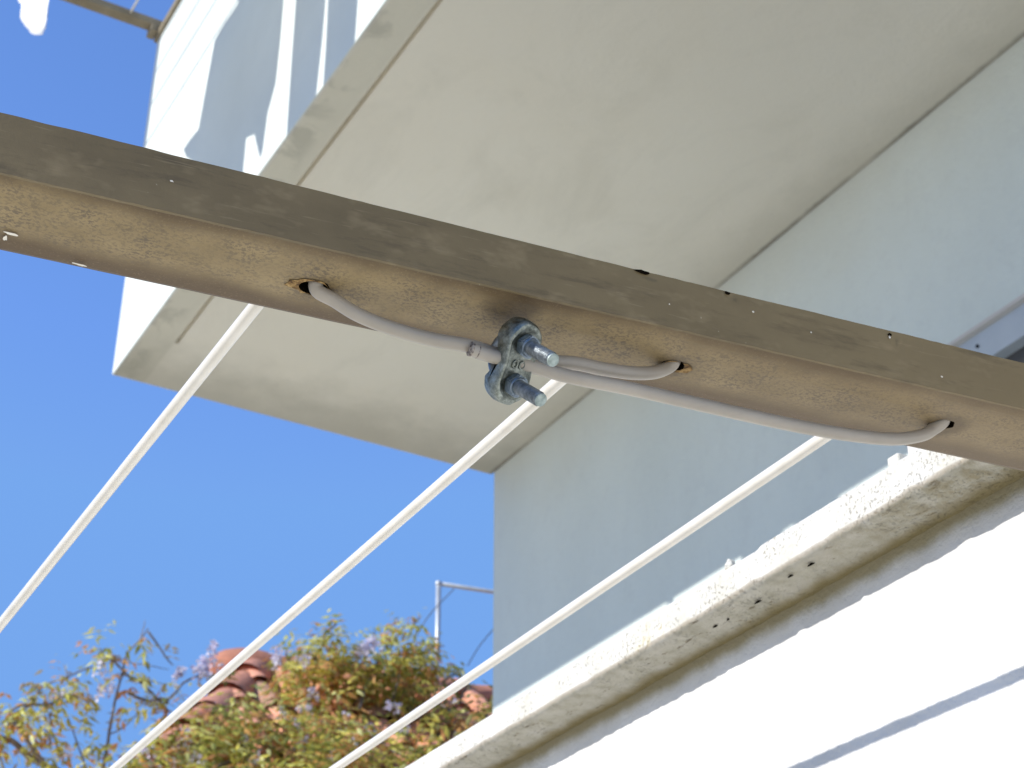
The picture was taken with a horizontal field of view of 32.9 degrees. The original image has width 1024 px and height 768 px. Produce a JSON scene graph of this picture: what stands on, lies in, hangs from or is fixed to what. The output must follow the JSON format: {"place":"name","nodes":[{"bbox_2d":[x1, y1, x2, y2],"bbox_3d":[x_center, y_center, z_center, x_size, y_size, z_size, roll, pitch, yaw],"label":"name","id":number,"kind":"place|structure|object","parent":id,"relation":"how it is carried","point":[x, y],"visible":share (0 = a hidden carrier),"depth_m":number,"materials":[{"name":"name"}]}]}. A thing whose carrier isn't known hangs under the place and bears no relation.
{"place":"outdoors","nodes":[
{"label":"outdoors","id":0,"kind":"place"},
{"bbox_2d":[0,0,493,767],"label":"sky","id":1,"kind":"structure","parent":0,"point":[232,516],"materials":[{"name":"blue"}]},
{"label":"ground","id":2,"kind":"structure","parent":0,"visible":0},
{"bbox_2d":[125,648,492,767],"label":"neighbour house","id":3,"kind":"structure","parent":2,"relation":"on","point":[257,673],"depth_m":9.62,"materials":[{"name":"ceramic"}]},
{"bbox_2d":[0,620,246,767],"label":"wisteria vine","id":4,"kind":"object","parent":3,"relation":"on","point":[35,757],"visible":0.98,"depth_m":7.98,"materials":[{"name":"green plant"}]},
{"bbox_2d":[79,607,492,767],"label":"wisteria vine","id":5,"kind":"object","parent":3,"relation":"on","point":[211,750],"visible":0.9,"depth_m":9.03,"materials":[{"name":"green plant"}]},
{"bbox_2d":[435,580,492,686],"bbox_3d":[0.168,1.728,10.997,1.489,0.939,0.044,16,-34,-25],"label":"pipe frame","id":6,"kind":"object","parent":3,"relation":"on","point":[438,583],"visible":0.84,"depth_m":10.81,"materials":[{"name":"grey metal"}]},
{"bbox_2d":[405,589,453,656],"bbox_3d":[-0.513,1.478,10.625,0.354,0.568,0.007,16,-34,-25],"label":"wire","id":7,"kind":"object","parent":6,"relation":"attached to","point":[430,614],"visible":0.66,"depth_m":10.67,"materials":[{"name":"grey metal"}]},
{"bbox_2d":[467,629,492,665],"bbox_3d":[-0.190,1.623,10.754,0.196,0.295,0.007,16,-34,-25],"label":"wire","id":8,"kind":"object","parent":6,"relation":"attached to","point":[478,647],"visible":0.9,"depth_m":10.73,"materials":[{"name":"grey metal"}]},
{"bbox_2d":[112,0,1023,713],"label":"house","id":9,"kind":"structure","parent":2,"relation":"on","point":[856,160],"depth_m":4.07,"materials":[{"name":"paint"}]},
{"bbox_2d":[63,0,162,39],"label":"drying rack arm","id":10,"kind":"object","parent":9,"relation":"attached to","point":[150,25],"visible":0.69,"depth_m":5.47},
{"bbox_2d":[130,0,138,12],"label":"clothesline","id":11,"kind":"object","parent":10,"relation":"attached to","point":[133,7],"visible":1,"depth_m":5.44,"materials":[{"name":"white plastic"}]},
{"bbox_2d":[958,303,1023,362],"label":"window","id":12,"kind":"structure","parent":9,"relation":"in","point":[1004,338],"depth_m":3.51,"materials":[{"name":"paint"}]},
{"bbox_2d":[405,449,1023,767],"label":"parapet wall","id":13,"kind":"structure","parent":2,"relation":"on","point":[876,621],"depth_m":0.88,"materials":[{"name":"white paint"}]},
{"bbox_2d":[0,112,1023,470],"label":"rack bar","id":14,"kind":"object","parent":13,"relation":"attached to","point":[104,204],"visible":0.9,"depth_m":0.62,"materials":[{"name":"brown metal"}]},
{"bbox_2d":[0,279,680,767],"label":"clothesline cord","id":15,"kind":"object","parent":14,"relation":"attached to","point":[242,323],"visible":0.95,"depth_m":0.74,"materials":[{"name":"white plastic"}]},
{"bbox_2d":[329,342,949,767],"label":"clothesline cord","id":16,"kind":"object","parent":14,"relation":"attached to","point":[823,434],"visible":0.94,"depth_m":0.70,"materials":[{"name":"white plastic"}]},
{"bbox_2d":[484,317,558,406],"bbox_3d":[0.003,-0.007,0.620,0.017,0.036,0.036,16,-34,-25],"label":"wire rope clip","id":17,"kind":"object","parent":16,"relation":"attached to","point":[517,341],"visible":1,"depth_m":0.62,"materials":[{"name":"metal"}]},
{"bbox_2d":[888,446,918,466],"bbox_3d":[0.197,0.038,0.849,0.026,0.024,0.011,16,-34,-25],"label":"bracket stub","id":18,"kind":"object","parent":13,"relation":"on","point":[895,458],"visible":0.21,"depth_m":0.84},
{"bbox_3d":[-0.675,-2.048,3.961,0.007,0.027,3.590,16,-34,-25],"label":"upper clothesline","id":19,"kind":"object","parent":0,"visible":0},
{"bbox_2d":[18,0,48,34],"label":"hanging laundry","id":20,"kind":"object","parent":19,"relation":"hanging from","point":[33,15],"visible":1,"depth_m":4.32,"materials":[{"name":"fabric"}]}
]}

